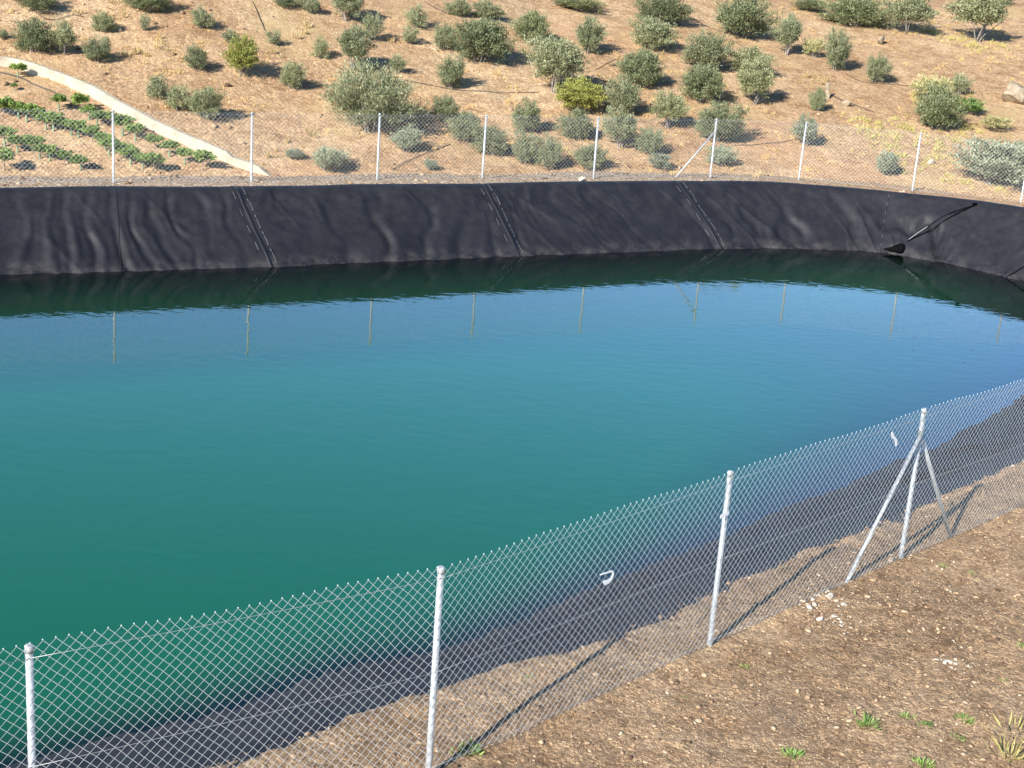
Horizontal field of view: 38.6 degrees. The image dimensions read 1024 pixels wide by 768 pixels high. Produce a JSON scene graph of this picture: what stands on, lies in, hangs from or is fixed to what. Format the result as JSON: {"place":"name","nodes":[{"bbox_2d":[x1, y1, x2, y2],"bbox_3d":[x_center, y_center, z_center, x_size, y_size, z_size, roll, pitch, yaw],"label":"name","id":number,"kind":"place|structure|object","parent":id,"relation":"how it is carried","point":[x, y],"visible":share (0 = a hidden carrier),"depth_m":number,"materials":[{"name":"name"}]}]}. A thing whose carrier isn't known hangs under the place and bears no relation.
{"place":"outdoors","nodes":[
{"label":"outdoors","id":0,"kind":"place"},
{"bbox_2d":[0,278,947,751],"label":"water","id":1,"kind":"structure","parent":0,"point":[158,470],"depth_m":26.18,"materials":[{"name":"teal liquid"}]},
{"bbox_2d":[0,0,1023,205],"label":"hillside","id":2,"kind":"structure","parent":0,"point":[266,89],"depth_m":58.43,"materials":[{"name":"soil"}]},
{"bbox_2d":[0,95,14,117],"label":"grape vine","id":3,"kind":"object","parent":2,"relation":"on","point":[6,101],"visible":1,"depth_m":49.30,"materials":[{"name":"green plant"}]},
{"bbox_2d":[0,146,15,170],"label":"grape vine","id":4,"kind":"object","parent":2,"relation":"on","point":[6,155],"visible":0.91,"depth_m":45.92,"materials":[{"name":"green plant"}]},
{"bbox_2d":[0,125,17,146],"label":"grape vine","id":5,"kind":"object","parent":2,"relation":"on","point":[3,129],"visible":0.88,"depth_m":47.47,"materials":[{"name":"green plant"}]},
{"bbox_2d":[9,16,58,52],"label":"olive tree","id":6,"kind":"object","parent":2,"relation":"on","point":[34,34],"visible":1,"depth_m":54.38,"materials":[{"name":"green plant"}]},
{"bbox_2d":[21,134,46,152],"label":"grape vine","id":7,"kind":"object","parent":2,"relation":"on","point":[28,139],"visible":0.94,"depth_m":47.28,"materials":[{"name":"green plant"}]},
{"bbox_2d":[14,0,56,11],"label":"olive tree","id":8,"kind":"object","parent":2,"relation":"on","point":[41,4],"visible":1,"depth_m":57.89,"materials":[{"name":"green plant"}]},
{"bbox_2d":[41,110,64,130],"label":"grape vine","id":9,"kind":"object","parent":2,"relation":"on","point":[58,116],"visible":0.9,"depth_m":48.93,"materials":[{"name":"green plant"}]},
{"bbox_2d":[44,16,77,54],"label":"olive tree","id":10,"kind":"object","parent":2,"relation":"on","point":[64,37],"visible":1,"depth_m":54.59,"materials":[{"name":"green plant"}]},
{"bbox_2d":[65,119,86,137],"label":"grape vine","id":11,"kind":"object","parent":2,"relation":"on","point":[80,124],"visible":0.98,"depth_m":48.81,"materials":[{"name":"green plant"}]},
{"bbox_2d":[70,92,89,111],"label":"grape vine","id":12,"kind":"object","parent":2,"relation":"on","point":[77,98],"visible":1,"depth_m":50.40,"materials":[{"name":"green plant"}]},
{"bbox_2d":[78,33,111,61],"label":"olive tree","id":13,"kind":"object","parent":2,"relation":"on","point":[101,50],"visible":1,"depth_m":54.67,"materials":[{"name":"green plant"}]},
{"bbox_2d":[90,8,118,32],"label":"olive tree","id":14,"kind":"object","parent":2,"relation":"on","point":[102,21],"visible":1,"depth_m":57.36,"materials":[{"name":"green plant"}]},
{"bbox_2d":[109,113,135,135],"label":"grape vine","id":15,"kind":"object","parent":2,"relation":"on","point":[120,118],"visible":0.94,"depth_m":49.51,"materials":[{"name":"green plant"}]},
{"bbox_2d":[119,145,140,164],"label":"grape vine","id":16,"kind":"object","parent":2,"relation":"on","point":[132,151],"visible":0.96,"depth_m":47.71,"materials":[{"name":"green plant"}]},
{"bbox_2d":[125,122,144,140],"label":"grape vine","id":17,"kind":"object","parent":2,"relation":"on","point":[134,127],"visible":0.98,"depth_m":49.31,"materials":[{"name":"green plant"}]},
{"bbox_2d":[0,55,270,175],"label":"dirt path","id":18,"kind":"structure","parent":2,"relation":"on","point":[98,94],"depth_m":50.85,"materials":[{"name":"beige soil"}]},
{"bbox_2d":[121,0,172,11],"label":"olive tree","id":19,"kind":"object","parent":2,"relation":"on","point":[157,4],"visible":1,"depth_m":59.61,"materials":[{"name":"green plant"}]},
{"bbox_2d":[140,151,167,171],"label":"grape vine","id":20,"kind":"object","parent":2,"relation":"on","point":[149,156],"visible":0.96,"depth_m":47.50,"materials":[{"name":"green plant"}]},
{"bbox_2d":[144,72,168,98],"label":"olive sapling","id":21,"kind":"object","parent":2,"relation":"on","point":[158,87],"visible":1,"depth_m":52.61,"materials":[{"name":"green plant"}]},
{"bbox_2d":[164,82,192,111],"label":"olive sapling","id":22,"kind":"object","parent":2,"relation":"on","point":[173,101],"visible":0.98,"depth_m":51.95,"materials":[{"name":"green plant"}]},
{"bbox_2d":[181,42,208,70],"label":"olive tree","id":23,"kind":"object","parent":2,"relation":"on","point":[198,59],"visible":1,"depth_m":55.45,"materials":[{"name":"green plant"}]},
{"bbox_2d":[190,4,216,28],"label":"olive tree","id":24,"kind":"object","parent":2,"relation":"on","point":[202,18],"visible":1,"depth_m":59.12,"materials":[{"name":"green plant"}]},
{"bbox_2d":[182,85,226,119],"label":"olive tree","id":25,"kind":"object","parent":2,"relation":"on","point":[201,100],"visible":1,"depth_m":51.70,"materials":[{"name":"green plant"}]},
{"bbox_2d":[191,149,217,170],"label":"grape vine","id":26,"kind":"object","parent":2,"relation":"on","point":[200,154],"visible":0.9,"depth_m":48.29,"materials":[{"name":"green plant"}]},
{"bbox_2d":[221,28,241,43],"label":"olive sapling","id":27,"kind":"object","parent":2,"relation":"on","point":[227,34],"visible":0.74,"depth_m":58.38,"materials":[{"name":"green plant"}]},
{"bbox_2d":[218,33,260,76],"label":"tree","id":28,"kind":"object","parent":2,"relation":"on","point":[242,53],"visible":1,"depth_m":55.65,"materials":[{"name":"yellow plant"}]},
{"bbox_2d":[265,28,283,45],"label":"olive sapling","id":29,"kind":"object","parent":2,"relation":"on","point":[275,38],"visible":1,"depth_m":59.43,"materials":[{"name":"green plant"}]},
{"bbox_2d":[278,57,308,88],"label":"olive tree","id":30,"kind":"object","parent":2,"relation":"on","point":[291,76],"visible":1,"depth_m":55.90,"materials":[{"name":"green plant"}]},
{"bbox_2d":[284,148,306,158],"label":"scrub bush","id":31,"kind":"object","parent":2,"relation":"on","point":[296,153],"visible":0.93,"depth_m":50.38,"materials":[{"name":"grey plant"}]},
{"bbox_2d":[302,0,320,13],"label":"olive sapling","id":32,"kind":"object","parent":2,"relation":"on","point":[316,6],"visible":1,"depth_m":63.52,"materials":[{"name":"green plant"}]},
{"bbox_2d":[309,35,330,58],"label":"olive sapling","id":33,"kind":"object","parent":2,"relation":"on","point":[321,49],"visible":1,"depth_m":59.33,"materials":[{"name":"green plant"}]},
{"bbox_2d":[309,145,351,171],"bbox_3d":[-6.173,-7.645,50.005,1.584,1.075,1.778,-1,17,-16],"label":"scrub bush","id":34,"kind":"object","parent":2,"relation":"on","point":[326,156],"visible":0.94,"depth_m":49.70,"materials":[{"name":"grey plant"}]},
{"bbox_2d":[330,0,364,20],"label":"olive tree","id":35,"kind":"object","parent":2,"relation":"on","point":[352,5],"visible":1,"depth_m":63.46,"materials":[{"name":"green plant"}]},
{"bbox_2d":[335,22,376,69],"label":"olive tree","id":36,"kind":"object","parent":2,"relation":"on","point":[352,42],"visible":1,"depth_m":58.45,"materials":[{"name":"green plant"}]},
{"bbox_2d":[360,11,387,38],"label":"olive sapling","id":37,"kind":"object","parent":2,"relation":"on","point":[370,22],"visible":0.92,"depth_m":62.19,"materials":[{"name":"green plant"}]},
{"bbox_2d":[317,54,431,132],"bbox_3d":[-5.158,-10.415,53.377,4.106,3.197,3.846,-9,21,-38],"label":"olive tree","id":38,"kind":"object","parent":2,"relation":"on","point":[379,97],"visible":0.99,"depth_m":52.94,"materials":[{"name":"green plant"}]},
{"bbox_2d":[386,53,409,72],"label":"olive sapling","id":39,"kind":"object","parent":2,"relation":"on","point":[393,63],"visible":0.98,"depth_m":59.30,"materials":[{"name":"green plant"}]},
{"bbox_2d":[388,122,426,152],"bbox_3d":[-3.781,-8.750,52.427,1.333,1.272,1.229,6,17,6],"label":"scrub bush","id":40,"kind":"object","parent":2,"relation":"on","point":[408,140],"visible":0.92,"depth_m":52.26,"materials":[{"name":"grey plant"}]},
{"bbox_2d":[402,24,419,43],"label":"olive sapling","id":41,"kind":"object","parent":2,"relation":"on","point":[411,38],"visible":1,"depth_m":62.97,"materials":[{"name":"green plant"}]},
{"bbox_2d":[402,3,428,27],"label":"olive sapling","id":42,"kind":"object","parent":2,"relation":"on","point":[413,16],"visible":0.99,"depth_m":64.91,"materials":[{"name":"green plant"}]},
{"bbox_2d":[433,20,458,50],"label":"olive tree","id":43,"kind":"object","parent":2,"relation":"on","point":[439,36],"visible":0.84,"depth_m":62.90,"materials":[{"name":"green plant"}]},
{"bbox_2d":[431,93,461,121],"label":"olive tree","id":44,"kind":"object","parent":2,"relation":"on","point":[447,107],"visible":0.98,"depth_m":55.53,"materials":[{"name":"green plant"}]},
{"bbox_2d":[434,51,466,88],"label":"olive tree","id":45,"kind":"object","parent":2,"relation":"on","point":[449,76],"visible":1,"depth_m":58.96,"materials":[{"name":"green plant"}]},
{"bbox_2d":[443,0,472,15],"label":"olive tree","id":46,"kind":"object","parent":2,"relation":"on","point":[461,7],"visible":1,"depth_m":67.73,"materials":[{"name":"green plant"}]},
{"bbox_2d":[443,109,482,141],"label":"olive tree","id":47,"kind":"object","parent":2,"relation":"on","point":[458,134],"visible":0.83,"depth_m":53.97,"materials":[{"name":"green plant"}]},
{"bbox_2d":[444,14,518,62],"bbox_3d":[-1.431,-14.603,62.339,3.218,2.552,2.671,-11,23,-42],"label":"olive tree","id":48,"kind":"object","parent":2,"relation":"on","point":[482,36],"visible":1,"depth_m":62.05,"materials":[{"name":"green plant"}]},
{"bbox_2d":[470,0,507,18],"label":"olive tree","id":49,"kind":"object","parent":2,"relation":"on","point":[483,8],"visible":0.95,"depth_m":68.23,"materials":[{"name":"green plant"}]},
{"bbox_2d":[469,123,511,154],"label":"olive tree","id":50,"kind":"object","parent":2,"relation":"on","point":[496,146],"visible":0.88,"depth_m":53.13,"materials":[{"name":"green plant"}]},
{"bbox_2d":[0,108,1023,201],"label":"chain link fence","id":51,"kind":"object","parent":2,"relation":"on","point":[378,152],"visible":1,"depth_m":46.09,"materials":[{"name":"metal"}]},
{"bbox_2d":[0,0,1023,206],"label":"hillside stones","id":52,"kind":"object","parent":2,"relation":"on","point":[212,125],"visible":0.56,"depth_m":51.23,"materials":[{"name":"beige stone"}]},
{"bbox_2d":[511,126,538,163],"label":"olive tree","id":53,"kind":"object","parent":2,"relation":"on","point":[517,150],"visible":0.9,"depth_m":52.74,"materials":[{"name":"green plant"}]},
{"bbox_2d":[510,96,541,133],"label":"olive tree","id":54,"kind":"object","parent":2,"relation":"on","point":[531,110],"visible":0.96,"depth_m":55.70,"materials":[{"name":"green plant"}]},
{"bbox_2d":[504,8,552,41],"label":"olive tree","id":55,"kind":"object","parent":2,"relation":"on","point":[534,25],"visible":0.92,"depth_m":66.26,"materials":[{"name":"green plant"}]},
{"bbox_2d":[530,130,563,169],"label":"olive tree","id":56,"kind":"object","parent":2,"relation":"on","point":[550,154],"visible":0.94,"depth_m":52.66,"materials":[{"name":"green plant"}]},
{"bbox_2d":[518,31,594,92],"bbox_3d":[1.956,-13.117,60.223,3.025,2.643,3.029,-2,18,-20],"label":"olive tree","id":57,"kind":"object","parent":2,"relation":"on","point":[557,56],"visible":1,"depth_m":59.97,"materials":[{"name":"green plant"}]},
{"bbox_2d":[552,107,594,138],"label":"olive tree","id":58,"kind":"object","parent":2,"relation":"on","point":[579,114],"visible":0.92,"depth_m":55.83,"materials":[{"name":"green plant"}]},
{"bbox_2d":[554,75,607,110],"bbox_3d":[2.817,-11.613,58.740,2.357,1.667,2.530,5,17,1],"label":"broom bush","id":59,"kind":"object","parent":2,"relation":"on","point":[590,95],"visible":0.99,"depth_m":58.21,"materials":[{"name":"yellow plant"}]},
{"bbox_2d":[553,0,608,9],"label":"olive tree","id":60,"kind":"object","parent":2,"relation":"on","point":[582,4],"visible":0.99,"depth_m":72.77,"materials":[{"name":"green plant"}]},
{"bbox_2d":[572,142,610,169],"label":"olive tree","id":61,"kind":"object","parent":2,"relation":"on","point":[583,153],"visible":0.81,"depth_m":53.13,"materials":[{"name":"green plant"}]},
{"bbox_2d":[575,14,609,53],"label":"olive tree","id":62,"kind":"object","parent":2,"relation":"on","point":[586,37],"visible":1,"depth_m":66.03,"materials":[{"name":"green plant"}]},
{"bbox_2d":[595,105,638,148],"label":"olive tree","id":63,"kind":"object","parent":2,"relation":"on","point":[627,127],"visible":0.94,"depth_m":55.52,"materials":[{"name":"green plant"}]},
{"bbox_2d":[600,73,642,113],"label":"olive tree","id":64,"kind":"object","parent":2,"relation":"on","point":[628,98],"visible":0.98,"depth_m":58.84,"materials":[{"name":"green plant"}]},
{"bbox_2d":[611,45,665,86],"bbox_3d":[5.459,-13.572,62.958,2.466,2.119,2.676,6,17,7],"label":"olive tree","id":65,"kind":"object","parent":2,"relation":"on","point":[645,70],"visible":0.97,"depth_m":62.61,"materials":[{"name":"green plant"}]},
{"bbox_2d":[632,125,666,154],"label":"olive tree","id":66,"kind":"object","parent":2,"relation":"on","point":[642,144],"visible":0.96,"depth_m":55.49,"materials":[{"name":"green plant"}]},
{"bbox_2d":[627,13,682,49],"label":"olive tree","id":67,"kind":"object","parent":2,"relation":"on","point":[659,34],"visible":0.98,"depth_m":67.97,"materials":[{"name":"green plant"}]},
{"bbox_2d":[646,152,672,168],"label":"scrub bush","id":68,"kind":"object","parent":2,"relation":"on","point":[659,161],"visible":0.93,"depth_m":54.13,"materials":[{"name":"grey plant"}]},
{"bbox_2d":[630,0,697,23],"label":"olive tree","id":69,"kind":"object","parent":2,"relation":"on","point":[664,9],"visible":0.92,"depth_m":72.48,"materials":[{"name":"green plant"}]},
{"bbox_2d":[648,87,692,128],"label":"olive tree","id":70,"kind":"object","parent":2,"relation":"on","point":[671,105],"visible":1,"depth_m":58.07,"materials":[{"name":"green plant"}]},
{"bbox_2d":[677,60,727,102],"bbox_3d":[8.210,-12.657,61.909,2.261,2.140,2.724,-4,18,-25],"label":"olive tree","id":71,"kind":"object","parent":2,"relation":"on","point":[706,81],"visible":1,"depth_m":61.61,"materials":[{"name":"green plant"}]},
{"bbox_2d":[680,25,736,68],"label":"olive tree","id":72,"kind":"object","parent":2,"relation":"on","point":[713,50],"visible":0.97,"depth_m":66.08,"materials":[{"name":"green plant"}]},
{"bbox_2d":[691,100,751,140],"bbox_3d":[8.293,-10.274,57.980,2.681,1.967,2.261,-6,19,-31],"label":"olive tree","id":73,"kind":"object","parent":2,"relation":"on","point":[720,112],"visible":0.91,"depth_m":57.61,"materials":[{"name":"green plant"}]},
{"bbox_2d":[704,144,740,166],"bbox_3d":[7.914,-8.634,55.553,1.280,1.047,1.276,-7,20,-33],"label":"scrub bush","id":74,"kind":"object","parent":2,"relation":"on","point":[717,157],"visible":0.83,"depth_m":55.33,"materials":[{"name":"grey plant"}]},
{"bbox_2d":[713,0,785,37],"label":"olive tree","id":75,"kind":"object","parent":2,"relation":"on","point":[734,17],"visible":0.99,"depth_m":72.32,"materials":[{"name":"green plant"}]},
{"bbox_2d":[724,45,778,74],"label":"olive tree","id":76,"kind":"object","parent":2,"relation":"on","point":[750,53],"visible":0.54,"depth_m":66.53,"materials":[{"name":"green plant"}]},
{"bbox_2d":[735,51,775,104],"bbox_3d":[10.455,-13.071,62.549,1.787,2.450,2.357,8,17,12],"label":"olive tree","id":77,"kind":"object","parent":2,"relation":"on","point":[751,80],"visible":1,"depth_m":62.33,"materials":[{"name":"green plant"}]},
{"bbox_2d":[766,12,804,55],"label":"olive tree","id":78,"kind":"object","parent":2,"relation":"on","point":[791,29],"visible":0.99,"depth_m":70.63,"materials":[{"name":"green plant"}]},
{"bbox_2d":[789,112,818,145],"bbox_3d":[11.812,-10.106,58.614,1.275,1.583,1.383,17,21,37],"label":"scrub bush","id":79,"kind":"object","parent":2,"relation":"on","point":[800,127],"visible":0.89,"depth_m":58.44,"materials":[{"name":"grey plant"}]},
{"bbox_2d":[789,0,826,11],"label":"olive tree","id":80,"kind":"object","parent":2,"relation":"on","point":[810,5],"visible":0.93,"depth_m":80.03,"materials":[{"name":"green plant"}]},
{"bbox_2d":[801,36,826,57],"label":"dry brush","id":81,"kind":"object","parent":2,"relation":"on","point":[816,47],"visible":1,"depth_m":71.18,"materials":[{"name":"yellow plant"}]},
{"bbox_2d":[807,86,827,110],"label":"olive tree","id":82,"kind":"object","parent":2,"relation":"on","point":[818,100],"visible":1,"depth_m":62.78,"materials":[{"name":"green plant"}]},
{"bbox_2d":[822,23,856,70],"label":"olive tree","id":83,"kind":"object","parent":2,"relation":"on","point":[838,55],"visible":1,"depth_m":69.04,"materials":[{"name":"green plant"}]},
{"bbox_2d":[815,0,891,28],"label":"olive tree","id":84,"kind":"object","parent":2,"relation":"on","point":[864,11],"visible":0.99,"depth_m":77.91,"materials":[{"name":"green plant"}]},
{"bbox_2d":[865,52,894,82],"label":"olive tree","id":85,"kind":"object","parent":2,"relation":"on","point":[879,68],"visible":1,"depth_m":68.50,"materials":[{"name":"green plant"}]},
{"bbox_2d":[875,151,900,175],"bbox_3d":[14.654,-8.519,56.811,1.133,1.258,1.272,2,17,-8],"label":"scrub bush","id":86,"kind":"object","parent":2,"relation":"on","point":[887,166],"visible":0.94,"depth_m":56.57,"materials":[{"name":"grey plant"}]},
{"bbox_2d":[880,0,940,33],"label":"olive tree","id":87,"kind":"object","parent":2,"relation":"on","point":[910,10],"visible":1,"depth_m":77.22,"materials":[{"name":"green plant"}]},
{"bbox_2d":[909,73,954,99],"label":"dry brush","id":88,"kind":"object","parent":2,"relation":"on","point":[918,82],"visible":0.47,"depth_m":66.62,"materials":[{"name":"yellow plant"}]},
{"bbox_2d":[911,77,972,129],"bbox_3d":[18.524,-11.891,62.962,2.707,2.668,2.302,-8,20,-35],"label":"olive tree","id":89,"kind":"object","parent":2,"relation":"on","point":[934,107],"visible":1,"depth_m":62.69,"materials":[{"name":"green plant"}]},
{"bbox_2d":[950,72,975,93],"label":"olive sapling","id":90,"kind":"object","parent":2,"relation":"on","point":[957,83],"visible":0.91,"depth_m":68.38,"materials":[{"name":"green plant"}]},
{"bbox_2d":[955,97,986,114],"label":"shrub","id":91,"kind":"object","parent":2,"relation":"on","point":[975,106],"visible":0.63,"depth_m":65.80,"materials":[{"name":"green plant"}]},
{"bbox_2d":[941,0,1014,41],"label":"olive tree","id":92,"kind":"object","parent":2,"relation":"on","point":[985,12],"visible":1,"depth_m":77.07,"materials":[{"name":"green plant"}]},
{"bbox_2d":[944,134,1023,185],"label":"scrub bush","id":93,"kind":"object","parent":2,"relation":"on","point":[1013,164],"visible":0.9,"depth_m":56.48,"materials":[{"name":"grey plant"}]},
{"bbox_2d":[977,115,1014,131],"bbox_3d":[21.188,-11.423,64.040,1.757,0.772,1.619,-7,20,-33],"label":"dry brush","id":94,"kind":"object","parent":2,"relation":"on","point":[993,121],"visible":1,"depth_m":63.78,"materials":[{"name":"yellow plant"}]},
{"bbox_2d":[1002,80,1023,103],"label":"boulder","id":95,"kind":"object","parent":2,"relation":"on","point":[1013,92],"visible":0.98,"depth_m":67.93,"materials":[{"name":"beige stone"}]},
{"bbox_2d":[207,459,1023,767],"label":"pond bank","id":96,"kind":"structure","parent":0,"point":[790,642],"depth_m":15.15,"materials":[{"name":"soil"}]},
{"bbox_2d":[449,736,484,757],"bbox_3d":[-0.417,3.372,13.576,0.347,0.103,0.352,4,17,0],"label":"weed","id":97,"kind":"object","parent":96,"relation":"on","point":[473,752],"visible":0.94,"depth_m":13.55,"materials":[{"name":"green plant"}]},
{"bbox_2d":[0,381,1023,767],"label":"chain link fence","id":98,"kind":"object","parent":96,"relation":"on","point":[438,629],"visible":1,"depth_m":13.99,"materials":[{"name":"metal"}]},
{"bbox_2d":[854,710,883,732],"bbox_3d":[3.539,3.334,14.456,0.290,0.103,0.408,4,17,0],"label":"weed","id":99,"kind":"object","parent":96,"relation":"on","point":[865,722],"visible":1,"depth_m":14.48,"materials":[{"name":"green plant"}]},
{"bbox_2d":[981,711,1023,762],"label":"weed","id":100,"kind":"object","parent":96,"relation":"on","point":[1015,754],"visible":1,"depth_m":14.07,"materials":[{"name":"yellow plant"}]},
{"bbox_2d":[563,8,1010,196],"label":"yellow grass","id":101,"kind":"structure","parent":0,"point":[863,118],"depth_m":62.17,"materials":[{"name":"yellow plant"}]},
{"label":"pond bed","id":102,"kind":"structure","parent":0,"visible":0},
{"bbox_2d":[0,181,1023,767],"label":"pond liner","id":103,"kind":"object","parent":102,"relation":"on","point":[96,249],"visible":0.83,"depth_m":39.32,"materials":[{"name":"black plastic"}]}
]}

